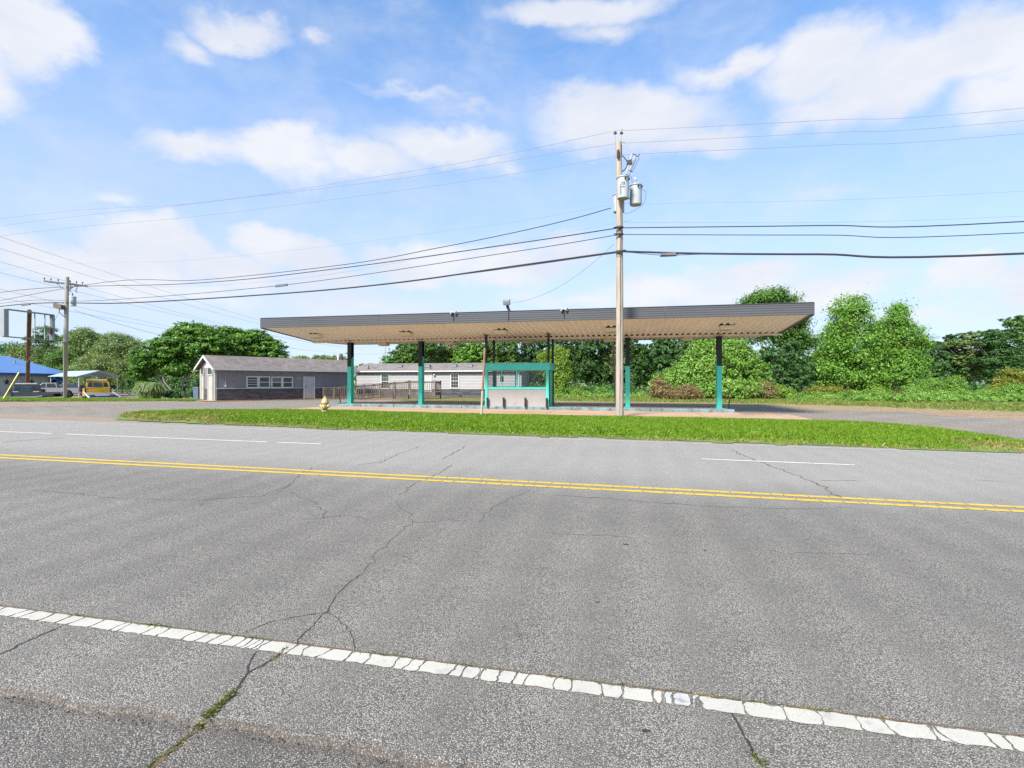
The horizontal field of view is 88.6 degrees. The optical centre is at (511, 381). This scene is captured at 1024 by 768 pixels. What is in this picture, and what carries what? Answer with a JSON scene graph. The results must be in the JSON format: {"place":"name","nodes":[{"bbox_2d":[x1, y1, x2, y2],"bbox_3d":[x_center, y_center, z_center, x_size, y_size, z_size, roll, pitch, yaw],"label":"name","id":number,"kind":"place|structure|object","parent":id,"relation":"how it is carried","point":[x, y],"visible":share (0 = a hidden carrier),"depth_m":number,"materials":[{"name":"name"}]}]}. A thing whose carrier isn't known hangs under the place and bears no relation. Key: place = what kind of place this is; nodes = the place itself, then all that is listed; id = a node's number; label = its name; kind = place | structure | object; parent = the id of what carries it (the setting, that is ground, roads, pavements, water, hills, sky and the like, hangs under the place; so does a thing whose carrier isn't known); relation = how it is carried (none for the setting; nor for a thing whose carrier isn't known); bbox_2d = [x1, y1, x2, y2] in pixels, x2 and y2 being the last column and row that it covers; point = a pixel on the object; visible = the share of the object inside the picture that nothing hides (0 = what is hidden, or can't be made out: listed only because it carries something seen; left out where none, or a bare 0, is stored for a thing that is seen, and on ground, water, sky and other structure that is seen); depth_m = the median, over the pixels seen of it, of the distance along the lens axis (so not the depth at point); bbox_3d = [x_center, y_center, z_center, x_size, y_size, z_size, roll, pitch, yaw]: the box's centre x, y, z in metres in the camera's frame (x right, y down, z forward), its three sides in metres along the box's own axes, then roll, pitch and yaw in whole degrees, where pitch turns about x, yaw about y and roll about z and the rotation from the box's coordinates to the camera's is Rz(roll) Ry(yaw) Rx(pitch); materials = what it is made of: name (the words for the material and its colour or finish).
{"place":"outdoors","nodes":[
{"label":"outdoors","id":0,"kind":"place"},
{"bbox_2d":[43,393,193,398],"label":"paved yard","id":1,"kind":"structure","parent":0,"point":[124,395],"depth_m":79.66,"materials":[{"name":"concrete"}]},
{"bbox_2d":[3,383,44,397],"bbox_3d":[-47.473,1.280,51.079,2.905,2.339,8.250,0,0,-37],"label":"car","id":2,"kind":"object","parent":1,"relation":"on","point":[29,390],"visible":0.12,"depth_m":52.10,"materials":[{"name":"grey paint"}]},
{"bbox_2d":[0,356,69,396],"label":"blue roofed building","id":3,"kind":"structure","parent":1,"relation":"on","point":[11,368],"depth_m":77.38,"materials":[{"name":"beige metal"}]},
{"bbox_2d":[40,383,81,397],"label":"pickup truck","id":4,"kind":"object","parent":1,"relation":"on","point":[51,388],"visible":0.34,"depth_m":65.61,"materials":[{"name":"silver metal"}]},
{"bbox_2d":[48,370,119,397],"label":"carport","id":5,"kind":"object","parent":1,"relation":"on","point":[99,373],"visible":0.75,"depth_m":73.40,"materials":[{"name":"metal"}]},
{"bbox_2d":[80,379,120,398],"bbox_3d":[-41.653,0.899,53.019,2.905,2.339,8.254,0,0,-44],"label":"tow truck","id":6,"kind":"object","parent":1,"relation":"on","point":[96,389],"visible":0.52,"depth_m":53.55,"materials":[{"name":"yellow paint"}]},
{"bbox_2d":[133,382,169,398],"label":"pampas grass","id":7,"kind":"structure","parent":1,"relation":"on","point":[150,390],"depth_m":46.95,"materials":[{"name":"plant"}]},
{"bbox_2d":[0,696,402,767],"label":"road shoulder","id":8,"kind":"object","parent":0,"point":[54,736],"depth_m":2.24},
{"bbox_2d":[3,696,419,766],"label":"loose gravel","id":9,"kind":"structure","parent":8,"relation":"on","point":[212,726],"depth_m":2.33,"materials":[{"name":"gravel"}]},
{"bbox_2d":[0,686,480,767],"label":"pavement lip face","id":10,"kind":"object","parent":8,"relation":"on","point":[285,735],"visible":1,"depth_m":2.36},
{"bbox_2d":[0,677,548,767],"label":"pavement lip","id":11,"kind":"object","parent":8,"relation":"on","point":[408,754],"visible":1,"depth_m":2.33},
{"bbox_2d":[144,647,769,767],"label":"crack weeds","id":12,"kind":"object","parent":8,"relation":"on","point":[212,711],"visible":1,"depth_m":2.39,"materials":[{"name":"plant"}]},
{"bbox_2d":[0,383,1022,411],"bbox_3d":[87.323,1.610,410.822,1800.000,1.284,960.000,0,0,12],"label":"ground","id":13,"kind":"structure","parent":0,"point":[647,387],"depth_m":41.34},
{"bbox_2d":[0,340,34,356],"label":"tree","id":14,"kind":"object","parent":13,"relation":"on","point":[3,348],"visible":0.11,"depth_m":101.11,"materials":[{"name":"green plant"}]},
{"bbox_2d":[0,345,50,364],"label":"tree","id":15,"kind":"object","parent":13,"relation":"on","point":[36,355],"visible":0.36,"depth_m":96.99,"materials":[{"name":"green plant"}]},
{"bbox_2d":[0,308,54,382],"bbox_3d":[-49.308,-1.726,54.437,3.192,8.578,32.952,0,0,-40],"label":"sign frame","id":16,"kind":"object","parent":13,"relation":"on","point":[4,322],"visible":0.83,"depth_m":44.82,"materials":[{"name":"metal"}]},
{"bbox_2d":[21,325,61,356],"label":"tree","id":17,"kind":"object","parent":13,"relation":"on","point":[46,346],"visible":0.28,"depth_m":107.19,"materials":[{"name":"green plant"}]},
{"bbox_2d":[38,349,83,382],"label":"tree","id":18,"kind":"object","parent":13,"relation":"on","point":[55,357],"visible":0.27,"depth_m":93.83,"materials":[{"name":"green plant"}]},
{"bbox_2d":[43,277,87,397],"bbox_3d":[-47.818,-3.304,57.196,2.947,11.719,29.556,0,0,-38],"label":"utility pole","id":19,"kind":"object","parent":13,"relation":"on","point":[65,333],"visible":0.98,"depth_m":45.85,"materials":[{"name":"grey wood"}]},
{"bbox_2d":[0,208,610,300],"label":"overhead cable","id":20,"kind":"object","parent":19,"relation":"attached to","point":[350,263],"visible":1,"depth_m":29.76,"materials":[{"name":"rubber"}]},
{"bbox_2d":[4,216,1014,294],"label":"overhead cable","id":21,"kind":"object","parent":19,"relation":"attached to","point":[598,226],"visible":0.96,"depth_m":23.14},
{"bbox_2d":[45,325,108,364],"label":"tree","id":22,"kind":"object","parent":13,"relation":"on","point":[81,340],"visible":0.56,"depth_m":98.44,"materials":[{"name":"green plant"}]},
{"bbox_2d":[58,351,133,390],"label":"tree","id":23,"kind":"object","parent":13,"relation":"on","point":[117,367],"visible":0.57,"depth_m":82.56,"materials":[{"name":"green plant"}]},
{"bbox_2d":[84,330,148,393],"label":"tree","id":24,"kind":"object","parent":13,"relation":"on","point":[125,346],"visible":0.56,"depth_m":95.53,"materials":[{"name":"green plant"}]},
{"bbox_2d":[124,337,192,398],"bbox_3d":[-34.392,-1.180,50.900,6.724,6.533,4.442,0,0,12],"label":"tree","id":25,"kind":"object","parent":13,"relation":"on","point":[156,358],"visible":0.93,"depth_m":50.21,"materials":[{"name":"green plant"}]},
{"bbox_2d":[160,385,197,397],"bbox_3d":[-31.692,1.024,49.428,5.003,1.403,2.496,0,0,12],"label":"bush","id":26,"kind":"object","parent":13,"relation":"on","point":[175,393],"visible":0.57,"depth_m":49.12,"materials":[{"name":"green plant"}]},
{"bbox_2d":[150,320,232,394],"bbox_3d":[-32.254,-2.082,53.044,7.741,8.342,5.456,0,0,-2],"label":"tree","id":27,"kind":"object","parent":13,"relation":"on","point":[198,333],"visible":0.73,"depth_m":51.95,"materials":[{"name":"green plant"}]},
{"bbox_2d":[203,325,263,356],"bbox_3d":[-30.105,-2.152,56.014,7.438,7.862,5.961,0,0,12],"label":"tree","id":28,"kind":"object","parent":13,"relation":"on","point":[236,336],"visible":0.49,"depth_m":54.93,"materials":[{"name":"green plant"}]},
{"bbox_2d":[229,328,291,357],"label":"tree","id":29,"kind":"object","parent":13,"relation":"on","point":[270,345],"visible":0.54,"depth_m":56.23,"materials":[{"name":"green plant"}]},
{"bbox_2d":[194,355,359,400],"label":"roadside building","id":30,"kind":"structure","parent":13,"relation":"on","point":[225,378],"depth_m":43.69,"materials":[{"name":"grey"}]},
{"bbox_2d":[207,368,212,400],"bbox_3d":[-23.515,0.200,40.883,0.984,2.560,0.099,0,0,39],"label":"restroom door","id":31,"kind":"structure","parent":30,"relation":"in","point":[209,371],"depth_m":40.96,"materials":[{"name":"white"}]},
{"bbox_2d":[246,376,269,387],"bbox_3d":[-20.760,0.013,43.001,0.074,0.975,1.945,0,0,39],"label":"window","id":32,"kind":"structure","parent":30,"relation":"in","point":[251,381],"depth_m":42.94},
{"bbox_2d":[271,376,292,387],"bbox_3d":[-19.496,0.029,44.562,0.074,0.977,1.904,0,0,39],"label":"window","id":33,"kind":"structure","parent":30,"relation":"in","point":[276,382],"depth_m":44.49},
{"bbox_2d":[303,376,314,398],"bbox_3d":[-17.930,0.499,46.439,0.150,1.963,1.095,0,0,39],"label":"front door","id":34,"kind":"structure","parent":30,"relation":"in","point":[308,382],"depth_m":46.40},
{"bbox_2d":[323,381,440,398],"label":"access ramp","id":35,"kind":"structure","parent":13,"relation":"on","point":[409,393],"depth_m":47.67,"materials":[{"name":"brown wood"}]},
{"bbox_2d":[393,344,441,363],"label":"tree","id":36,"kind":"object","parent":13,"relation":"on","point":[404,354],"visible":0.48,"depth_m":61.26,"materials":[{"name":"green plant"}]},
{"bbox_2d":[357,362,529,397],"bbox_3d":[-7.246,-0.065,54.191,18.142,3.770,5.000,0,0,12],"label":"mobile home","id":37,"kind":"object","parent":13,"relation":"on","point":[460,380],"visible":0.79,"depth_m":52.21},
{"bbox_2d":[424,343,463,362],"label":"tree","id":38,"kind":"object","parent":13,"relation":"on","point":[445,354],"visible":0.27,"depth_m":64.08,"materials":[{"name":"green plant"}]},
{"bbox_2d":[447,343,496,362],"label":"tree","id":39,"kind":"object","parent":13,"relation":"on","point":[469,353],"visible":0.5,"depth_m":62.03,"materials":[{"name":"green plant"}]},
{"bbox_2d":[392,397,555,401],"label":"yard grass","id":40,"kind":"structure","parent":13,"relation":"on","point":[450,399],"depth_m":44.05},
{"bbox_2d":[478,342,521,362],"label":"tree","id":41,"kind":"object","parent":13,"relation":"on","point":[503,354],"visible":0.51,"depth_m":62.90,"materials":[{"name":"green plant"}]},
{"bbox_2d":[511,342,545,383],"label":"tree","id":42,"kind":"object","parent":13,"relation":"on","point":[531,350],"visible":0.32,"depth_m":66.04,"materials":[{"name":"green plant"}]},
{"bbox_2d":[536,345,572,394],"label":"tree","id":43,"kind":"object","parent":13,"relation":"on","point":[563,374],"visible":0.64,"depth_m":53.39,"materials":[{"name":"green plant"}]},
{"bbox_2d":[537,341,586,387],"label":"tree","id":44,"kind":"object","parent":13,"relation":"on","point":[572,353],"visible":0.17,"depth_m":65.43,"materials":[{"name":"green plant"}]},
{"bbox_2d":[120,374,1023,394],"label":"undergrowth","id":45,"kind":"object","parent":13,"relation":"on","point":[172,382],"visible":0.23,"depth_m":58.50,"materials":[{"name":"green plant"}]},
{"bbox_2d":[568,341,615,386],"bbox_3d":[9.520,-2.589,61.920,5.825,8.744,4.478,0,0,12],"label":"tree","id":46,"kind":"object","parent":13,"relation":"on","point":[588,367],"visible":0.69,"depth_m":61.30,"materials":[{"name":"green plant"}]},
{"bbox_2d":[596,341,632,385],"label":"tree","id":47,"kind":"object","parent":13,"relation":"on","point":[608,361],"visible":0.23,"depth_m":62.16,"materials":[{"name":"green plant"}]},
{"bbox_2d":[613,131,645,415],"bbox_3d":[5.101,-4.682,23.236,1.578,12.863,0.760,0,0,-33],"label":"utility pole","id":48,"kind":"object","parent":13,"relation":"on","point":[619,314],"visible":0.93,"depth_m":23.12,"materials":[{"name":"brown wood"}]},
{"bbox_2d":[0,249,1023,306],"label":"overhead cable","id":49,"kind":"object","parent":48,"relation":"attached to","point":[936,256],"visible":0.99,"depth_m":23.26,"materials":[{"name":"rubber"}]},
{"bbox_2d":[0,221,1023,292],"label":"overhead cable","id":50,"kind":"object","parent":48,"relation":"attached to","point":[616,227],"visible":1,"depth_m":23.21,"materials":[{"name":"rubber"}]},
{"bbox_2d":[0,232,1023,303],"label":"overhead cable","id":51,"kind":"object","parent":48,"relation":"attached to","point":[615,234],"visible":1,"depth_m":23.52,"materials":[{"name":"rubber"}]},
{"bbox_2d":[3,108,1020,218],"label":"overhead cable","id":52,"kind":"object","parent":48,"relation":"attached to","point":[538,147],"visible":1,"depth_m":24.14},
{"bbox_2d":[3,120,1023,225],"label":"overhead cable","id":53,"kind":"object","parent":48,"relation":"attached to","point":[561,152],"visible":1,"depth_m":23.78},
{"bbox_2d":[3,133,1023,235],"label":"overhead cable","id":54,"kind":"object","parent":48,"relation":"attached to","point":[546,168],"visible":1,"depth_m":23.80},
{"bbox_2d":[13,191,1016,268],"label":"overhead cable","id":55,"kind":"object","parent":48,"relation":"attached to","point":[585,209],"visible":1,"depth_m":23.61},
{"bbox_2d":[452,251,749,275],"bbox_3d":[3.187,-5.497,24.051,14.121,0.376,0.972,0,0,22],"label":"overhead cable","id":56,"kind":"object","parent":48,"relation":"attached to","point":[614,253],"visible":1,"depth_m":22.86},
{"bbox_2d":[616,175,629,200],"bbox_3d":[4.831,-8.466,22.801,0.587,0.997,0.623,0,0,12],"label":"transformer","id":57,"kind":"object","parent":48,"relation":"attached to","point":[623,181],"visible":1,"depth_m":22.63,"materials":[{"name":"paint"}]},
{"bbox_2d":[629,177,642,206],"bbox_3d":[5.507,-8.487,23.322,0.598,1.232,0.634,0,0,12],"label":"transformer","id":58,"kind":"object","parent":48,"relation":"attached to","point":[635,194],"visible":1,"depth_m":23.15,"materials":[{"name":"paint"}]},
{"bbox_2d":[623,340,654,388],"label":"tree","id":59,"kind":"object","parent":13,"relation":"on","point":[639,361],"visible":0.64,"depth_m":61.35,"materials":[{"name":"green plant"}]},
{"bbox_2d":[645,340,689,381],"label":"tree","id":60,"kind":"object","parent":13,"relation":"on","point":[664,353],"visible":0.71,"depth_m":63.09,"materials":[{"name":"green plant"}]},
{"bbox_2d":[667,381,705,399],"bbox_3d":[14.933,0.851,44.552,3.349,1.825,2.404,0,0,12],"label":"dead bush","id":61,"kind":"object","parent":13,"relation":"on","point":[685,392],"visible":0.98,"depth_m":44.21,"materials":[{"name":"brown plant"}]},
{"bbox_2d":[364,398,1023,419],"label":"leaf litter","id":62,"kind":"object","parent":13,"relation":"on","point":[995,414],"visible":0.62,"depth_m":32.99,"materials":[{"name":"plant"}]},
{"bbox_2d":[379,347,1022,386],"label":"woods","id":63,"kind":"object","parent":13,"relation":"on","point":[387,359],"visible":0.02,"depth_m":82.57,"materials":[{"name":"green plant"}]},
{"bbox_2d":[645,339,780,399],"bbox_3d":[18.060,-1.336,48.051,11.503,6.656,8.492,0,0,12],"label":"kudzu mound","id":64,"kind":"object","parent":13,"relation":"on","point":[735,358],"visible":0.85,"depth_m":46.34,"materials":[{"name":"green plant"}]},
{"bbox_2d":[484,395,1023,411],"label":"field grass","id":65,"kind":"structure","parent":13,"relation":"on","point":[1005,406],"depth_m":37.95,"materials":[{"name":"plant"}]},
{"bbox_2d":[735,284,823,383],"bbox_3d":[29.902,-4.684,58.497,10.289,12.951,7.830,0,0,12],"label":"tree","id":66,"kind":"object","parent":13,"relation":"on","point":[800,333],"visible":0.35,"depth_m":57.74,"materials":[{"name":"green plant"}]},
{"bbox_2d":[771,383,796,397],"bbox_3d":[24.213,0.911,47.034,2.659,1.701,1.930,0,0,-9],"label":"bush","id":67,"kind":"object","parent":13,"relation":"on","point":[784,392],"visible":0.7,"depth_m":46.60,"materials":[{"name":"green plant"}]},
{"bbox_2d":[755,337,820,391],"bbox_3d":[29.695,-1.545,56.944,7.678,6.649,4.472,0,0,12],"label":"tree","id":68,"kind":"object","parent":13,"relation":"on","point":[790,362],"visible":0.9,"depth_m":56.20,"materials":[{"name":"green plant"}]},
{"bbox_2d":[554,388,1023,402],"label":"ground vines","id":69,"kind":"object","parent":13,"relation":"on","point":[938,395],"visible":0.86,"depth_m":42.63,"materials":[{"name":"green plant"}]},
{"bbox_2d":[800,384,846,394],"bbox_3d":[30.874,1.065,52.017,5.142,2.052,2.765,0,0,-4],"label":"bush","id":70,"kind":"object","parent":13,"relation":"on","point":[834,390],"visible":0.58,"depth_m":51.49,"materials":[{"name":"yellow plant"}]},
{"bbox_2d":[807,283,895,391],"bbox_3d":[36.890,-4.322,57.130,9.160,12.201,7.688,0,0,31],"label":"tree","id":71,"kind":"object","parent":13,"relation":"on","point":[842,357],"visible":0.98,"depth_m":56.19,"materials":[{"name":"green plant"}]},
{"bbox_2d":[853,297,940,390],"bbox_3d":[42.515,-3.935,58.079,9.584,11.450,7.453,0,0,12],"label":"tree","id":72,"kind":"object","parent":13,"relation":"on","point":[908,340],"visible":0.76,"depth_m":56.99,"materials":[{"name":"green plant"}]},
{"bbox_2d":[891,360,921,388],"bbox_3d":[40.577,-0.275,53.882,3.021,4.087,2.402,0,0,-14],"label":"bush","id":73,"kind":"object","parent":13,"relation":"on","point":[902,368],"visible":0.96,"depth_m":53.74,"materials":[{"name":"green plant"}]},
{"bbox_2d":[902,341,961,384],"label":"tree","id":74,"kind":"object","parent":13,"relation":"on","point":[945,371],"visible":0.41,"depth_m":73.01,"materials":[{"name":"green plant"}]},
{"bbox_2d":[915,377,954,391],"bbox_3d":[41.907,0.564,52.103,4.094,2.400,2.822,0,0,-2],"label":"bush","id":75,"kind":"object","parent":13,"relation":"on","point":[932,383],"visible":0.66,"depth_m":51.51,"materials":[{"name":"green plant"}]},
{"bbox_2d":[934,333,970,377],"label":"tree","id":76,"kind":"object","parent":13,"relation":"on","point":[950,336],"visible":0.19,"depth_m":75.42,"materials":[{"name":"green plant"}]},
{"bbox_2d":[943,374,969,391],"bbox_3d":[43.116,0.487,50.840,2.654,2.564,2.449,0,0,12],"label":"bush","id":77,"kind":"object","parent":13,"relation":"on","point":[958,382],"depth_m":50.64,"materials":[{"name":"green plant"}]},
{"bbox_2d":[937,330,1001,381],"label":"tree","id":78,"kind":"object","parent":13,"relation":"on","point":[973,371],"visible":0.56,"depth_m":71.59,"materials":[{"name":"green plant"}]},
{"bbox_2d":[966,329,1023,378],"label":"tree","id":79,"kind":"object","parent":13,"relation":"on","point":[1001,347],"visible":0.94,"depth_m":67.54,"materials":[{"name":"green plant"}]},
{"bbox_2d":[988,366,1023,387],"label":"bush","id":80,"kind":"object","parent":13,"relation":"on","point":[1011,375],"visible":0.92,"depth_m":55.69,"materials":[{"name":"yellow plant"}]},
{"bbox_2d":[997,315,1023,365],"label":"tree","id":81,"kind":"object","parent":13,"relation":"on","point":[1014,324],"visible":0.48,"depth_m":73.06,"materials":[{"name":"green plant"}]},
{"bbox_2d":[997,381,1023,393],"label":"bush","id":82,"kind":"object","parent":13,"relation":"on","point":[1013,388],"visible":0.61,"depth_m":47.77,"materials":[{"name":"green plant"}]},
{"bbox_2d":[0,418,1023,767],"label":"road","id":83,"kind":"structure","parent":0,"point":[910,612],"depth_m":3.97,"materials":[{"name":"asphalt"}]},
{"bbox_2d":[0,457,425,480],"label":"marking","id":84,"kind":"object","parent":83,"relation":"on","point":[218,469],"visible":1,"depth_m":8.86,"materials":[{"name":"yellow paint"}]},
{"bbox_2d":[0,454,432,476],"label":"marking","id":85,"kind":"object","parent":83,"relation":"on","point":[222,466],"visible":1,"depth_m":9.16,"materials":[{"name":"yellow paint"}]},
{"bbox_2d":[0,607,661,702],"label":"edge marking","id":86,"kind":"object","parent":83,"relation":"on","point":[639,694],"visible":1,"depth_m":2.92,"materials":[{"name":"white paint"}]},
{"bbox_2d":[0,624,760,764],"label":"road crack","id":87,"kind":"object","parent":83,"relation":"on","point":[735,719],"visible":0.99,"depth_m":2.66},
{"bbox_2d":[67,612,915,721],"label":"dry crack weeds","id":88,"kind":"object","parent":83,"relation":"on","point":[462,663],"visible":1,"depth_m":2.73,"materials":[{"name":"plant"}]},
{"bbox_2d":[12,438,1002,572],"bbox_3d":[-2.547,1.505,8.885,19.769,0.216,7.568,0,0,23],"label":"road crack","id":89,"kind":"object","parent":83,"relation":"on","point":[457,520],"visible":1,"depth_m":6.72,"materials":[{"name":"asphalt"}]},
{"bbox_2d":[0,450,1023,767],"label":"road crack","id":90,"kind":"object","parent":83,"relation":"on","point":[160,760],"visible":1,"depth_m":2.73,"materials":[{"name":"asphalt"}]},
{"bbox_2d":[3,420,1023,454],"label":"edge marking","id":91,"kind":"object","parent":83,"relation":"on","point":[542,438],"visible":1,"depth_m":14.16,"materials":[{"name":"white paint"}]},
{"bbox_2d":[665,692,698,706],"bbox_3d":[0.833,1.549,2.565,0.166,0.002,0.106,0,0,12],"label":"worn edge marking","id":92,"kind":"object","parent":83,"relation":"on","point":[681,698],"visible":1,"depth_m":2.57,"materials":[{"name":"paint"}]},
{"bbox_2d":[425,479,1023,511],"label":"marking","id":93,"kind":"object","parent":83,"relation":"on","point":[950,507],"visible":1,"depth_m":7.17,"materials":[{"name":"yellow paint"}]},
{"bbox_2d":[431,476,1023,507],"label":"marking","id":94,"kind":"object","parent":83,"relation":"on","point":[738,492],"visible":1,"depth_m":7.42,"materials":[{"name":"yellow paint"}]},
{"bbox_2d":[700,696,1023,751],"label":"edge marking","id":95,"kind":"object","parent":83,"relation":"on","point":[910,730],"visible":1,"depth_m":2.39,"materials":[{"name":"white paint"}]},
{"bbox_2d":[0,399,1023,439],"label":"parking lot","id":96,"kind":"structure","parent":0,"point":[106,411],"depth_m":25.32,"materials":[{"name":"asphalt"}]},
{"bbox_2d":[294,406,811,419],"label":"forecourt slab","id":97,"kind":"structure","parent":96,"relation":"on","point":[613,413],"depth_m":26.28,"materials":[{"name":"concrete"}]},
{"bbox_2d":[329,402,734,412],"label":"pump island","id":98,"kind":"structure","parent":97,"relation":"on","point":[556,407],"depth_m":29.63,"materials":[{"name":"concrete"}]},
{"bbox_2d":[485,362,554,406],"bbox_3d":[0.470,0.151,30.182,3.776,2.447,2.280,0,0,12],"label":"attendant kiosk","id":99,"kind":"object","parent":98,"relation":"on","point":[516,395],"visible":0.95,"depth_m":29.18,"materials":[{"name":"teal paint"}]},
{"bbox_2d":[260,302,814,408],"bbox_3d":[0.786,-1.029,30.631,27.460,4.901,10.181,0,0,12],"label":"filling station canopy","id":100,"kind":"object","parent":98,"relation":"on","point":[718,323],"visible":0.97,"depth_m":27.50,"materials":[{"name":"beige metal"}]},
{"bbox_2d":[0,0,1023,382],"label":"sky","id":101,"kind":"structure","parent":0,"point":[111,105],"materials":[{"name":"blue"}]},
{"bbox_2d":[116,412,1023,452],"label":"verge","id":102,"kind":"structure","parent":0,"point":[691,439],"depth_m":14.30,"materials":[{"name":"plant"}]},
{"bbox_2d":[480,348,485,413],"bbox_3d":[-1.171,0.106,21.167,0.100,2.943,0.458,0,0,-28],"label":"marker post","id":103,"kind":"object","parent":102,"relation":"on","point":[482,390],"visible":0.85,"depth_m":21.11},
{"bbox_2d":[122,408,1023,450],"bbox_3d":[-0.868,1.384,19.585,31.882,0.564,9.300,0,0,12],"label":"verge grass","id":104,"kind":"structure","parent":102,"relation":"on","point":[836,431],"depth_m":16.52,"materials":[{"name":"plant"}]},
{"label":"verge strip","id":105,"kind":"structure","parent":0,"visible":0},
{"bbox_2d":[0,397,203,400],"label":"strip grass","id":106,"kind":"structure","parent":105,"relation":"on","point":[71,399],"depth_m":40.26,"materials":[{"name":"plant"}]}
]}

